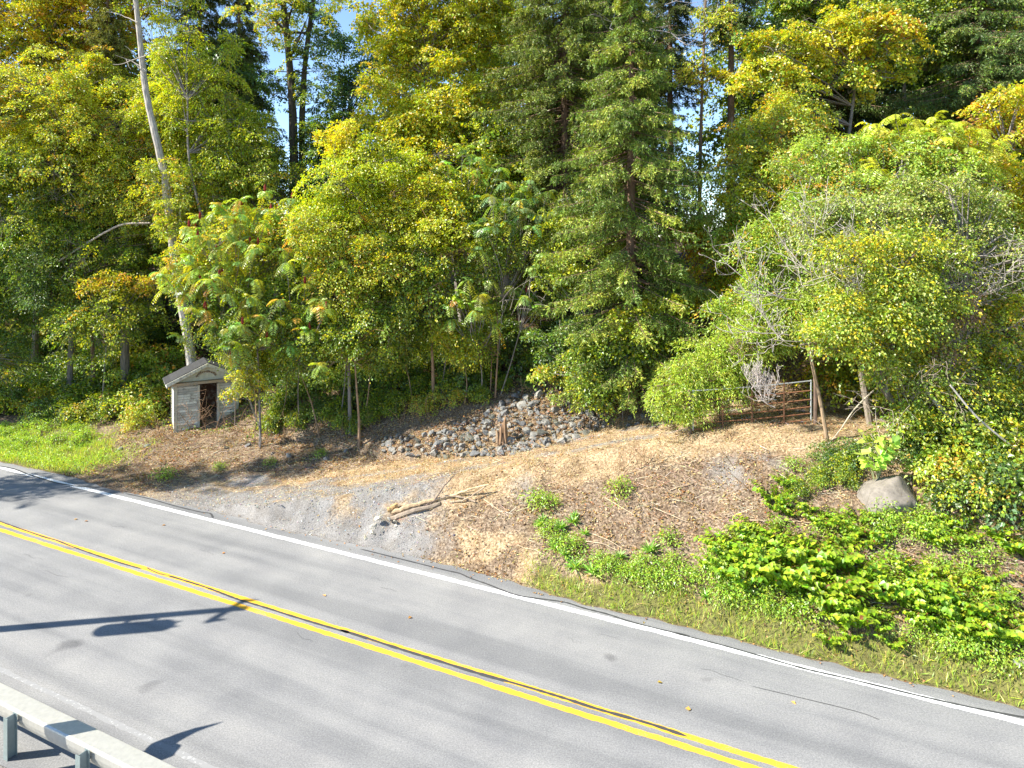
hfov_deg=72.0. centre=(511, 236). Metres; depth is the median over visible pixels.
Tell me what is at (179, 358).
shrub
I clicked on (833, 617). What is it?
knotweed plant
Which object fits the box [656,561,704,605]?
roadside weed
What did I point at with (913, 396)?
dead vine
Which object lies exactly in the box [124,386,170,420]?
shrub
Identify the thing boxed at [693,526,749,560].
knotweed plant
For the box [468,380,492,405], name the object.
shrub
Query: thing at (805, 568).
knotweed plant
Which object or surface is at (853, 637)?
knotweed plant
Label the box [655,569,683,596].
roadside weed
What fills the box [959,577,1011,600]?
knotweed plant
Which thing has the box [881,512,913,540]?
roadside weed
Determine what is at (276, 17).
broadleaf tree
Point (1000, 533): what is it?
knotweed plant
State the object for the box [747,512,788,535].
knotweed plant
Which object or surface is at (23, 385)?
shrub
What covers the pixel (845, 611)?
roadside weed
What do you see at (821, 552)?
knotweed plant
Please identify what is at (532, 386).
dead canes
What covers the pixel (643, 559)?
roadside weed
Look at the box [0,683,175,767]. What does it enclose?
guide rail
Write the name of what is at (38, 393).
shrub
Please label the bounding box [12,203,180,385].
broadleaf tree
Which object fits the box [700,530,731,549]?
knotweed plant
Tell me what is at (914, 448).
shrub
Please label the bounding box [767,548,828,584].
knotweed plant
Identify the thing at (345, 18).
sky
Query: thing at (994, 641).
roadside weed
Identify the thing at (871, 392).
hanging bough
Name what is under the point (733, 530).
roadside weed
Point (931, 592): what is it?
knotweed plant
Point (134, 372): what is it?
shrub
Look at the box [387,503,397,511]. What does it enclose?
cut log
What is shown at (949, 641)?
roadside weed
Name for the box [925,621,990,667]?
roadside weed
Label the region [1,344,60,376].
shrub
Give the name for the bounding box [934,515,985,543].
knotweed plant
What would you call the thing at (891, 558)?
roadside weed
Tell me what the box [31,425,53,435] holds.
roadside weed
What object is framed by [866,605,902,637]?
roadside weed
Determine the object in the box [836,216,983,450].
climbing vine
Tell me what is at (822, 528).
roadside weed
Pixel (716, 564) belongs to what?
roadside weed
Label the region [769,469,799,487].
knotweed plant
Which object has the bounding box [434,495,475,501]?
stick
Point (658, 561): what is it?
roadside weed
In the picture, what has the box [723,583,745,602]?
roadside weed
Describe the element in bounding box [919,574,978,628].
roadside weed
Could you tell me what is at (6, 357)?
shrub
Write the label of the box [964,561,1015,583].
knotweed plant
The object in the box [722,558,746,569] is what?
knotweed plant
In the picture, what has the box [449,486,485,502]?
stick
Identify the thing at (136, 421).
shrub
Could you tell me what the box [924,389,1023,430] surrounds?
shrub
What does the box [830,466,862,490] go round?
shrub
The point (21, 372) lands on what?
shrub
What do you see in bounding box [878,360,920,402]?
shrub
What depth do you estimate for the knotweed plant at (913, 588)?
17.22 m
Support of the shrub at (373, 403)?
on the ground at (272, 515)
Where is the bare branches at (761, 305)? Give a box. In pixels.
[699,176,913,366]
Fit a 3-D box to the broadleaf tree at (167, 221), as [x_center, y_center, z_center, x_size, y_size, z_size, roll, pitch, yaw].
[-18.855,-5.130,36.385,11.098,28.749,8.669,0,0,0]
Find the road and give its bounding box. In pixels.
[0,462,1023,767]
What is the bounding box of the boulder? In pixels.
[857,475,919,518]
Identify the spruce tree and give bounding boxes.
[139,0,257,322]
[191,0,288,193]
[454,0,673,320]
[517,0,702,247]
[539,0,722,426]
[639,0,713,261]
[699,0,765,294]
[882,0,1023,265]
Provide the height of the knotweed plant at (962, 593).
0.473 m
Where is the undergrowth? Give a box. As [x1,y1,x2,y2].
[44,283,1023,539]
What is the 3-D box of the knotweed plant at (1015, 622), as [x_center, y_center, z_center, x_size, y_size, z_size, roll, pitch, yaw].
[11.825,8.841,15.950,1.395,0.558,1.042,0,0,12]
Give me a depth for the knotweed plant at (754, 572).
18.16 m
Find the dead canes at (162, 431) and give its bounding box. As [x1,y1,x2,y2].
[140,414,184,444]
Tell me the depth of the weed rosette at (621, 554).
20.07 m
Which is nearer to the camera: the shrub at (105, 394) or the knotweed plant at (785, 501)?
the knotweed plant at (785, 501)
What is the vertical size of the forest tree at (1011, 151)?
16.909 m
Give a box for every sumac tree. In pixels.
[149,257,271,421]
[175,184,322,424]
[226,235,343,425]
[327,207,394,410]
[419,143,527,392]
[439,276,524,384]
[457,170,573,373]
[500,252,563,394]
[851,110,1023,321]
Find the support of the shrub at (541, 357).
on the ground at (272, 515)
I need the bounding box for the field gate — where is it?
[692,380,811,430]
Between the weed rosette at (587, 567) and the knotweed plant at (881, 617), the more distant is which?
the weed rosette at (587, 567)
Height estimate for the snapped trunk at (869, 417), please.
2.387 m
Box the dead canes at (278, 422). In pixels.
[248,404,296,435]
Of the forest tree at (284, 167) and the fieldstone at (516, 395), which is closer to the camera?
the fieldstone at (516, 395)
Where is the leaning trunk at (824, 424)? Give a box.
[804,320,829,443]
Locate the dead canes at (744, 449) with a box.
[718,431,768,496]
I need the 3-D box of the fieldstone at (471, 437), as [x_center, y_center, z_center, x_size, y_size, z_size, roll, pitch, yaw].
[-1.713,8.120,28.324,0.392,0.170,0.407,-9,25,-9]
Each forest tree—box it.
[0,71,92,351]
[2,124,31,320]
[48,149,187,355]
[79,23,195,312]
[149,29,275,321]
[224,140,314,316]
[228,40,289,255]
[282,113,340,289]
[313,156,389,279]
[333,75,459,305]
[370,8,456,234]
[391,78,518,295]
[443,8,531,262]
[458,7,586,263]
[558,25,667,258]
[619,12,709,260]
[679,21,816,232]
[705,0,786,230]
[738,1,897,258]
[842,2,953,187]
[894,0,1023,210]
[986,3,1023,228]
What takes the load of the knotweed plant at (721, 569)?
on the ground at (272, 515)
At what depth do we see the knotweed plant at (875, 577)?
17.42 m
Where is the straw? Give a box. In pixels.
[118,370,1022,658]
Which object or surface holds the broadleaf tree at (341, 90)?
on the ground at (272, 515)
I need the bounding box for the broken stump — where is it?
[496,416,507,446]
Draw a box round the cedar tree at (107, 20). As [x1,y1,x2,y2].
[42,0,166,352]
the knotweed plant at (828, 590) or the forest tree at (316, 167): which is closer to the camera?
the knotweed plant at (828, 590)
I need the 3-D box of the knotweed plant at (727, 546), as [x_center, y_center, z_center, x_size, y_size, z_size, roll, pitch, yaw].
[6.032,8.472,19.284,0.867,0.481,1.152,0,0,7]
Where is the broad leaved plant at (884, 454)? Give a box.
[854,428,904,479]
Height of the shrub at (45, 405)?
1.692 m
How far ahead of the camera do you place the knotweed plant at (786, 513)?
19.93 m
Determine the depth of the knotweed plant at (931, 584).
16.84 m
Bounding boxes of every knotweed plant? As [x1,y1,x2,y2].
[691,553,713,570]
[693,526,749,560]
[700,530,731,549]
[702,528,743,557]
[702,538,723,554]
[703,553,745,580]
[714,527,768,551]
[714,533,742,541]
[716,533,748,549]
[716,534,769,555]
[719,524,780,562]
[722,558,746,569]
[725,533,758,548]
[725,541,788,582]
[726,572,767,589]
[729,513,782,542]
[729,544,814,584]
[733,527,769,542]
[734,548,767,565]
[737,541,778,554]
[741,521,808,548]
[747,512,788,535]
[747,536,814,587]
[748,479,795,501]
[748,528,799,563]
[750,558,793,592]
[760,527,852,572]
[760,533,802,548]
[760,574,788,586]
[761,500,793,511]
[766,561,833,591]
[767,489,799,504]
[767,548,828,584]
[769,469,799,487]
[770,561,806,579]
[772,472,795,482]
[773,500,798,515]
[776,536,828,557]
[779,473,799,485]
[779,531,837,556]
[780,526,849,571]
[780,543,832,566]
[781,504,808,516]
[782,557,861,593]
[782,573,815,593]
[785,589,809,608]
[786,575,850,607]
[790,494,821,513]
[794,572,881,613]
[794,580,833,594]
[797,521,867,569]
[798,531,873,574]
[799,556,867,584]
[801,539,866,564]
[801,572,855,599]
[801,575,842,591]
[802,509,825,521]
[803,509,847,527]
[803,607,828,618]
[804,512,833,527]
[812,619,847,646]
[813,571,858,597]
[816,593,880,630]
[819,583,881,606]
[820,506,846,517]
[821,566,879,595]
[824,503,844,519]
[824,536,897,578]
[825,611,851,625]
[828,522,871,540]
[828,527,858,545]
[830,542,865,566]
[831,508,858,522]
[832,511,860,528]
[834,595,867,612]
[836,518,870,533]
[837,624,867,641]
[839,591,879,618]
[840,502,874,524]
[846,530,882,548]
[857,503,881,520]
[857,576,916,603]
[858,524,899,542]
[858,567,890,580]
[863,565,936,598]
[863,609,900,633]
[867,603,899,615]
[871,575,909,587]
[872,525,900,537]
[873,521,898,531]
[873,603,895,620]
[873,633,910,650]
[874,566,925,587]
[877,565,947,597]
[877,600,898,608]
[879,574,942,599]
[881,560,950,606]
[884,544,948,576]
[888,582,940,610]
[889,570,954,613]
[890,596,919,608]
[891,551,942,579]
[896,512,941,529]
[896,516,946,535]
[899,608,942,630]
[901,560,921,573]
[902,555,956,592]
[903,514,946,540]
[903,605,927,619]
[906,577,940,586]
[908,577,966,609]
[911,510,936,521]
[912,565,969,595]
[913,528,960,547]
[915,607,948,618]
[916,610,959,626]
[917,568,957,590]
[921,519,952,533]
[921,582,959,600]
[922,612,959,634]
[923,559,958,575]
[924,592,987,621]
[924,603,993,635]
[925,577,976,600]
[926,508,962,527]
[927,584,981,608]
[933,508,977,525]
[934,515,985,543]
[937,558,977,582]
[937,605,999,641]
[940,611,969,619]
[941,589,1004,617]
[943,525,983,546]
[944,521,965,532]
[947,519,977,533]
[951,596,1003,615]
[952,571,991,591]
[952,610,1003,623]
[954,629,983,641]
[957,589,1023,646]
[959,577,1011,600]
[959,592,1017,622]
[961,567,1023,603]
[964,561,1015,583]
[965,624,1004,635]
[969,611,1023,638]
[976,517,1020,538]
[986,533,1023,553]
[986,600,1023,646]
[992,534,1019,553]
[997,601,1023,621]
[997,605,1023,631]
[1007,533,1023,557]
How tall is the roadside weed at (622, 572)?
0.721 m
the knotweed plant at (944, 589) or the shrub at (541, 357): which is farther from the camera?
the shrub at (541, 357)
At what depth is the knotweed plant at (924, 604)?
16.56 m
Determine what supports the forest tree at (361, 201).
on the ground at (272, 515)
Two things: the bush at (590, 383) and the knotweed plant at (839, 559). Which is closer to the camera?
the knotweed plant at (839, 559)
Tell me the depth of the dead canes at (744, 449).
20.83 m
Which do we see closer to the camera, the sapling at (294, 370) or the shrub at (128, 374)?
the sapling at (294, 370)
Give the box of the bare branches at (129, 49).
[106,0,174,72]
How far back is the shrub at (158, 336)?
43.53 m
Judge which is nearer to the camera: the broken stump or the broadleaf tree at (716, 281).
the broken stump
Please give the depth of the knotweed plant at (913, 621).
16.51 m
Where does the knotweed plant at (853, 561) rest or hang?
on the ground at (272, 515)
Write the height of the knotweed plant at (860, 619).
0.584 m
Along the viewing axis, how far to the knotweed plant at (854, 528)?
18.85 m
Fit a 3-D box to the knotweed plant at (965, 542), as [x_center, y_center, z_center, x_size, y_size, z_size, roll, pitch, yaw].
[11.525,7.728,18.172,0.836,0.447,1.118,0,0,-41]
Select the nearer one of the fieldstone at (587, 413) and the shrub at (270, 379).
the fieldstone at (587, 413)
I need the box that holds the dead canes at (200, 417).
[129,386,263,450]
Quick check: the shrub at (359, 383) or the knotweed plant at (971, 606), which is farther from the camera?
the shrub at (359, 383)
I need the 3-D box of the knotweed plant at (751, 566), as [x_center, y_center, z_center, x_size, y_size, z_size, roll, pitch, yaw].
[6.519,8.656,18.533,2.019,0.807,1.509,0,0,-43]
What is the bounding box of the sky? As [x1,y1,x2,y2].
[0,0,1013,236]
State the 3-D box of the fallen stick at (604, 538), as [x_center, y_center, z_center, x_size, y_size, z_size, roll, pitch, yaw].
[2.758,8.919,20.661,1.101,0.186,0.034,0,0,38]
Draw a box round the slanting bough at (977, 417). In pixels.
[949,384,1021,452]
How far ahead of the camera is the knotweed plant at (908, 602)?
16.84 m
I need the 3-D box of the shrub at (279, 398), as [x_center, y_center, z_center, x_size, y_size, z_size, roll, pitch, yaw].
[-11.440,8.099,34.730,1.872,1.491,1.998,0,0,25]
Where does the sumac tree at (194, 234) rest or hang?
on the ground at (272, 515)
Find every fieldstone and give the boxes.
[370,522,376,529]
[385,440,393,446]
[388,446,395,451]
[414,437,420,443]
[414,443,422,448]
[429,449,437,456]
[431,439,443,450]
[443,442,452,447]
[446,430,454,435]
[464,435,473,440]
[469,450,479,456]
[484,419,493,425]
[488,431,495,437]
[497,445,506,451]
[497,449,505,455]
[498,400,504,406]
[498,409,508,416]
[507,436,516,444]
[511,393,520,397]
[517,401,527,410]
[517,441,527,447]
[518,421,526,425]
[522,394,529,402]
[522,427,531,435]
[527,400,538,406]
[530,431,537,436]
[534,389,543,398]
[536,429,548,435]
[541,418,550,426]
[542,437,550,445]
[550,406,559,412]
[556,437,567,443]
[569,422,575,427]
[572,434,580,439]
[577,421,584,427]
[585,409,595,417]
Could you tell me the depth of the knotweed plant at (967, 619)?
16.14 m
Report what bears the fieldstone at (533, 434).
on the ground at (272, 515)
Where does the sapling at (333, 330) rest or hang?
on the ground at (272, 515)
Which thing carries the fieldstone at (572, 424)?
on the ground at (272, 515)
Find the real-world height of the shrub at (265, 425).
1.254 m
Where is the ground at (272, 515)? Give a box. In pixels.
[0,237,1023,767]
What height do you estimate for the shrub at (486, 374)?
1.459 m
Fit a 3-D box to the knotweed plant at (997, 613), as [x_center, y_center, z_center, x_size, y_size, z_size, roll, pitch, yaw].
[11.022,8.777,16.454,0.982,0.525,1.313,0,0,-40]
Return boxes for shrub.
[0,361,49,387]
[0,382,59,419]
[0,383,30,414]
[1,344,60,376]
[1,348,26,373]
[1,364,64,400]
[6,381,48,413]
[8,313,68,344]
[18,394,64,423]
[23,340,77,369]
[36,348,81,381]
[39,331,66,352]
[42,363,97,395]
[44,397,94,425]
[50,370,89,398]
[52,383,96,411]
[55,330,94,353]
[56,371,118,415]
[59,344,118,379]
[60,393,116,426]
[73,334,143,370]
[74,355,131,390]
[80,388,129,423]
[81,387,122,417]
[95,363,152,385]
[95,381,142,417]
[99,362,149,391]
[104,335,179,366]
[109,373,170,420]
[113,385,147,410]
[115,405,166,432]
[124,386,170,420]
[129,367,170,400]
[130,298,154,321]
[130,347,168,379]
[131,348,173,370]
[132,327,179,352]
[132,364,184,401]
[133,320,171,346]
[138,343,185,373]
[250,367,281,390]
[255,408,284,436]
[257,385,299,410]
[258,403,292,421]
[263,363,319,391]
[267,372,322,405]
[280,403,313,432]
[297,390,339,421]
[301,367,331,392]
[314,353,338,369]
[314,400,356,429]
[319,363,362,396]
[320,391,354,428]
[330,408,362,435]
[333,345,379,372]
[339,372,384,406]
[347,362,384,391]
[347,405,386,433]
[351,385,390,412]
[356,400,385,420]
[366,364,413,393]
[376,393,406,420]
[378,389,412,411]
[386,363,430,392]
[397,390,442,416]
[403,371,430,401]
[407,340,439,369]
[424,349,453,375]
[428,368,468,394]
[431,381,478,410]
[434,358,472,377]
[446,369,493,404]
[462,316,514,349]
[463,361,503,387]
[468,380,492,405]
[475,348,508,369]
[487,314,528,344]
[488,333,538,379]
[493,373,513,390]
[511,343,549,376]
[516,371,538,390]
[519,319,551,338]
[520,341,567,374]
[533,320,577,352]
[551,372,572,389]
[552,311,587,332]
[639,345,676,382]
[775,356,881,413]
[778,477,821,502]
[798,343,884,393]
[801,458,836,488]
[803,438,848,470]
[823,443,865,479]
[824,340,907,402]
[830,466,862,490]
[834,436,876,472]
[838,367,901,404]
[851,426,893,461]
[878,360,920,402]
[886,438,936,476]
[894,415,967,462]
[898,401,1000,457]
[902,441,986,484]
[904,446,1023,519]
[918,470,1006,530]
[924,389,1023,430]
[934,429,1023,491]
[939,407,1023,472]
[942,415,1023,497]
[955,446,1023,538]
[962,377,1023,438]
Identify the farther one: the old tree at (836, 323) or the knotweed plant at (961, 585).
the old tree at (836, 323)
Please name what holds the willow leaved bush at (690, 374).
on the ground at (272, 515)
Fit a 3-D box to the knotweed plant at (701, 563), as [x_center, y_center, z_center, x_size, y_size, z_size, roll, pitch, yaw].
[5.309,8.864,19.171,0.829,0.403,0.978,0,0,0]
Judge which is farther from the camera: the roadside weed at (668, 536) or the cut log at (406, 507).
the cut log at (406, 507)
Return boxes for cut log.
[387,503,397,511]
[390,502,440,520]
[391,496,452,514]
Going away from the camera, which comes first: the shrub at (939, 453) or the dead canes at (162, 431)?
the shrub at (939, 453)
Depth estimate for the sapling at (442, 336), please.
30.14 m
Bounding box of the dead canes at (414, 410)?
[388,392,435,423]
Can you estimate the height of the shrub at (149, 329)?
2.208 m
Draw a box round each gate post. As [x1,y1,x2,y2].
[687,389,691,434]
[813,379,817,423]
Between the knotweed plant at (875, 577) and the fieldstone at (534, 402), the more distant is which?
the fieldstone at (534, 402)
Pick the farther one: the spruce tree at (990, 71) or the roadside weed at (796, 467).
the spruce tree at (990, 71)
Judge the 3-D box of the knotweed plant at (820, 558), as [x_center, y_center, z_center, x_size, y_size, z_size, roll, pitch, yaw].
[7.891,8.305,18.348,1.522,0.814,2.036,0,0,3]
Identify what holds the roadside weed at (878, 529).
on the ground at (272, 515)
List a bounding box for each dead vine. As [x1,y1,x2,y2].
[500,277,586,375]
[833,316,998,474]
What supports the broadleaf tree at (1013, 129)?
on the ground at (272, 515)
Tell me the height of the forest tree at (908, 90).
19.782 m
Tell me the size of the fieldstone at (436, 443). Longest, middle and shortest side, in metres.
0.678 x 0.419 x 0.381 m
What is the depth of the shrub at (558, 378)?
30.20 m
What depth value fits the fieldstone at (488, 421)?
28.77 m
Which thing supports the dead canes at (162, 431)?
on the ground at (272, 515)
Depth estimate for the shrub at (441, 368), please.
32.67 m
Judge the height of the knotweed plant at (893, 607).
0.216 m
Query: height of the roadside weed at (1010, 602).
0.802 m
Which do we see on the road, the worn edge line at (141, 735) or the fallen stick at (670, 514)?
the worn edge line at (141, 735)
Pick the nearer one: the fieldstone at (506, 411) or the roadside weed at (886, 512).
the roadside weed at (886, 512)
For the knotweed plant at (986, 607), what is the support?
on the ground at (272, 515)
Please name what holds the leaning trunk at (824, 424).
on the ground at (272, 515)
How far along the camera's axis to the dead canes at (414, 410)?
30.66 m
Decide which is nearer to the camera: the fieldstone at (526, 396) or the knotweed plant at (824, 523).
the knotweed plant at (824, 523)
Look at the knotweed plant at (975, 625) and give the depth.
16.02 m
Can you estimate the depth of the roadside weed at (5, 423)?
36.61 m
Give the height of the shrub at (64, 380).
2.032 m
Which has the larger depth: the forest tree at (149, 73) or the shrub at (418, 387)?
the forest tree at (149, 73)
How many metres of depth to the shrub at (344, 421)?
31.38 m
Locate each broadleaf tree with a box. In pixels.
[0,0,172,369]
[0,43,227,384]
[0,188,105,403]
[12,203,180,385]
[37,267,176,417]
[84,164,226,386]
[112,0,280,259]
[114,0,208,365]
[135,132,298,336]
[157,199,350,447]
[218,0,343,304]
[238,151,346,269]
[255,0,340,303]
[267,117,432,434]
[275,207,423,447]
[291,4,397,302]
[320,0,536,322]
[325,166,534,403]
[519,207,697,320]
[657,0,743,317]
[664,219,750,355]
[678,80,841,345]
[685,125,1021,371]
[715,0,1023,265]
[724,0,941,263]
[740,0,933,261]
[773,168,1023,445]
[937,79,1023,290]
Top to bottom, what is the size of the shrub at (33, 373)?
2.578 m
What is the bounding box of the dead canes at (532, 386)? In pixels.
[517,375,556,393]
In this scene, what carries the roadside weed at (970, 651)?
on the ground at (272, 515)
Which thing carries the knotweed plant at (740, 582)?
on the ground at (272, 515)
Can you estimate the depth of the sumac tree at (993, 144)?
25.95 m
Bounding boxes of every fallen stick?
[585,541,617,550]
[590,533,622,548]
[655,508,687,521]
[750,520,809,522]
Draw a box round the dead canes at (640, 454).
[618,437,670,468]
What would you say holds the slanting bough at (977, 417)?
attached to the old tree at (836, 323)
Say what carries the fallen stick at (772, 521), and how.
on the ground at (272, 515)
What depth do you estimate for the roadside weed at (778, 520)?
19.57 m
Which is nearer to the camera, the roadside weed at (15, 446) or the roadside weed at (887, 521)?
the roadside weed at (887, 521)
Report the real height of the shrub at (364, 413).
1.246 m
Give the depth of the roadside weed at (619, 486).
21.98 m
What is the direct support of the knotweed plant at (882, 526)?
on the ground at (272, 515)
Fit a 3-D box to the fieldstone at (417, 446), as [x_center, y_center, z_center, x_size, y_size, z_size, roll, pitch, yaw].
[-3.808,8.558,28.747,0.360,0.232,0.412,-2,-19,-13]
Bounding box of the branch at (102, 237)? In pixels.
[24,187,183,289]
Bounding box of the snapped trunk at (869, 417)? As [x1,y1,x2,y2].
[858,363,873,425]
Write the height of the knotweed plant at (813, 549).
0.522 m
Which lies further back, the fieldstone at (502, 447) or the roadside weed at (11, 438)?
the roadside weed at (11, 438)
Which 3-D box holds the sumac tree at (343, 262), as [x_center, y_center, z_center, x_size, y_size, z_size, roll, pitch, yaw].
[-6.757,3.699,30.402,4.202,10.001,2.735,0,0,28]
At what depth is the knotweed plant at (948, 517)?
18.54 m
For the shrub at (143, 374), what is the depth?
38.03 m
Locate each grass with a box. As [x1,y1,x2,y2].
[0,416,1023,704]
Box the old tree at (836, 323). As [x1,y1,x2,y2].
[789,215,1023,450]
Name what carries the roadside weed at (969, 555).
on the ground at (272, 515)
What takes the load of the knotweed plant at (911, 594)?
on the ground at (272, 515)
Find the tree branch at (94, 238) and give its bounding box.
[58,222,149,261]
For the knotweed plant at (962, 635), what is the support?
on the ground at (272, 515)
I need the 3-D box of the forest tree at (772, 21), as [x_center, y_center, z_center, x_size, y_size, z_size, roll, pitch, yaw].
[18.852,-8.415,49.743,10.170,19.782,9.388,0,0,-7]
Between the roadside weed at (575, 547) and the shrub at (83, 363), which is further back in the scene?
the shrub at (83, 363)
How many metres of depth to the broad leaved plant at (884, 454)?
19.90 m
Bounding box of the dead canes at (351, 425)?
[332,404,371,434]
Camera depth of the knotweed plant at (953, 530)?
18.31 m
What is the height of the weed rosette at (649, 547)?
0.331 m
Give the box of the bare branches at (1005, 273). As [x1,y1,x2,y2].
[829,222,1023,348]
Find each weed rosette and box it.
[533,517,545,525]
[537,512,547,521]
[546,539,559,549]
[553,519,566,530]
[558,547,571,559]
[563,513,579,525]
[564,555,583,572]
[569,510,579,517]
[578,527,591,535]
[582,561,601,578]
[614,549,627,557]
[640,539,661,552]
[698,585,711,600]
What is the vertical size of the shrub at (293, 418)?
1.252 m
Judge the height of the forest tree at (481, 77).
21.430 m
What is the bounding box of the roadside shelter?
[163,357,238,432]
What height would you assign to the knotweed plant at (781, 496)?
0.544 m
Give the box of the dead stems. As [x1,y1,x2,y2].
[105,403,1023,625]
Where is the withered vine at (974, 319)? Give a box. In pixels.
[901,289,991,409]
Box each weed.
[0,420,15,427]
[0,426,15,436]
[0,431,29,443]
[4,441,23,451]
[8,419,30,429]
[11,435,38,447]
[14,428,38,437]
[23,418,53,428]
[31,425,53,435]
[32,418,57,432]
[38,430,70,448]
[40,433,67,450]
[64,432,92,446]
[65,423,78,432]
[69,421,91,433]
[71,425,97,439]
[143,464,181,482]
[212,460,227,470]
[262,455,278,470]
[305,447,327,460]
[517,485,556,514]
[530,516,565,535]
[531,491,563,513]
[532,526,553,546]
[538,529,581,567]
[548,529,567,545]
[552,534,590,568]
[583,551,622,587]
[585,546,617,575]
[596,474,635,507]
[598,551,631,581]
[612,560,635,583]
[617,561,639,585]
[618,562,663,598]
[622,553,663,589]
[625,546,667,582]
[631,553,679,598]
[637,563,677,599]
[650,524,691,560]
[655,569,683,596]
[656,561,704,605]
[661,548,689,572]
[678,562,706,589]
[685,541,731,581]
[694,558,734,597]
[696,552,731,579]
[699,576,760,615]
[699,577,736,612]
[704,579,735,610]
[721,522,740,540]
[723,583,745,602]
[737,590,767,620]
[738,567,778,601]
[739,583,779,620]
[744,538,775,561]
[747,596,781,620]
[748,583,788,617]
[753,583,804,623]
[762,513,802,534]
[772,596,810,623]
[777,454,814,477]
[779,591,842,641]
[806,518,838,544]
[810,473,831,492]
[827,605,874,636]
[853,504,901,531]
[860,524,896,548]
[863,545,910,578]
[864,500,902,531]
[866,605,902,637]
[867,556,908,584]
[869,496,913,530]
[872,510,902,531]
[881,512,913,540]
[888,513,936,556]
[894,518,929,552]
[899,621,934,647]
[901,594,964,646]
[909,501,950,526]
[914,518,950,546]
[917,521,958,556]
[918,549,967,592]
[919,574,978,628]
[923,626,974,671]
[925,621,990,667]
[926,615,972,656]
[937,540,993,573]
[937,631,981,669]
[949,631,996,676]
[953,563,984,588]
[953,628,1020,677]
[958,592,993,617]
[958,639,989,669]
[960,631,1023,683]
[967,582,1010,613]
[974,538,1020,579]
[975,575,1023,615]
[980,638,1023,689]
[991,587,1023,624]
[991,636,1023,660]
[1013,657,1023,666]
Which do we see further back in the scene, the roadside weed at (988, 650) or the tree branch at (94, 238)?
the tree branch at (94, 238)
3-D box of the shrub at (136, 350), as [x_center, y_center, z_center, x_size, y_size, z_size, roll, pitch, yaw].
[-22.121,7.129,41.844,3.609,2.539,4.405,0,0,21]
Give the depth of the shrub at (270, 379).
36.81 m
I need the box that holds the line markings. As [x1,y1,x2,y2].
[0,522,797,767]
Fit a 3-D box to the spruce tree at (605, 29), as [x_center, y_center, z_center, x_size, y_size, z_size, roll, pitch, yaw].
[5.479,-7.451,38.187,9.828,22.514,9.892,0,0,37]
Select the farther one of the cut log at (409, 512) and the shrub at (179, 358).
the shrub at (179, 358)
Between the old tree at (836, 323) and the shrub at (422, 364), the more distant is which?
the shrub at (422, 364)
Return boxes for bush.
[519,317,629,428]
[641,286,849,430]
[741,351,780,407]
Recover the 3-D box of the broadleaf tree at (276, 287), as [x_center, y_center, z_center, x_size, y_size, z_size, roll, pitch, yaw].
[-11.471,3.991,31.487,9.398,11.336,5.037,0,0,0]
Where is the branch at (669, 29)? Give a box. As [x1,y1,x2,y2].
[587,0,732,47]
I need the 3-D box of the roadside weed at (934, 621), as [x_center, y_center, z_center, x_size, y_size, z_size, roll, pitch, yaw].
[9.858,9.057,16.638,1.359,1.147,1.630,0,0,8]
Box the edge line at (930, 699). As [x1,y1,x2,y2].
[0,467,1023,725]
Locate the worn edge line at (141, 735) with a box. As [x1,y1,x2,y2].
[0,666,217,767]
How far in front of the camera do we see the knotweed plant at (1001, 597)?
16.70 m
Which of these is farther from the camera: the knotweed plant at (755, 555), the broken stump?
the broken stump
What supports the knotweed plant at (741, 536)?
on the ground at (272, 515)
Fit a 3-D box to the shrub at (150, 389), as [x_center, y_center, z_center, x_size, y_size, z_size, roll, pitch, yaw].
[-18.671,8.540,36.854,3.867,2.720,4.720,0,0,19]
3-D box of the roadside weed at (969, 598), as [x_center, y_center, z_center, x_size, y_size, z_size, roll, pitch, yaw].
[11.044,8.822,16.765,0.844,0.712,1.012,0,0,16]
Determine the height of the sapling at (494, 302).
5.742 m
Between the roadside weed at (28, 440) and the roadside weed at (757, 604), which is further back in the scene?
the roadside weed at (28, 440)
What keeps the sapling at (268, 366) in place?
on the ground at (272, 515)
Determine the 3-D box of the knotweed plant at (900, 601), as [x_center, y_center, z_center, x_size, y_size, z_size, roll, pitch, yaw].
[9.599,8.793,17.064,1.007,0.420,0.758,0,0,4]
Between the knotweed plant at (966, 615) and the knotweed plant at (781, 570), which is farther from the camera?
the knotweed plant at (781, 570)
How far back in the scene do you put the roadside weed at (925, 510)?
18.86 m
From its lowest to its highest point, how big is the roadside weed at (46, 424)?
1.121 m
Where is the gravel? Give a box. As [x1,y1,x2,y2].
[145,406,890,561]
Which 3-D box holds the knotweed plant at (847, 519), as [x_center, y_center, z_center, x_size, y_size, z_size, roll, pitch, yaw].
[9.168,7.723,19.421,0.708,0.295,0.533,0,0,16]
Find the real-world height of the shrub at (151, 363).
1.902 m
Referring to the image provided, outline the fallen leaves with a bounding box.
[25,328,1023,709]
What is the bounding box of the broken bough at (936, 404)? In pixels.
[916,370,950,415]
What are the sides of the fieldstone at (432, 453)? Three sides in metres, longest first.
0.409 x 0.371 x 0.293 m
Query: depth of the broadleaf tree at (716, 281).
29.67 m
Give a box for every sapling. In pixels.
[208,333,284,430]
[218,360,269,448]
[248,313,306,422]
[267,324,339,437]
[313,306,356,409]
[338,313,423,404]
[367,317,437,403]
[423,320,494,402]
[424,304,491,391]
[447,214,537,397]
[455,269,521,392]
[580,291,694,418]
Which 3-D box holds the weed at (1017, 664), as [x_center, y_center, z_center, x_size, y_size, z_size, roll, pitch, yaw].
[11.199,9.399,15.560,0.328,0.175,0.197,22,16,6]
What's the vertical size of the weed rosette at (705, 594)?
0.235 m
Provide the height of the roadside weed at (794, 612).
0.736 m
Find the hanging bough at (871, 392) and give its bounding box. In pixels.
[829,387,877,442]
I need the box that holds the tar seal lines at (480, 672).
[0,466,1023,735]

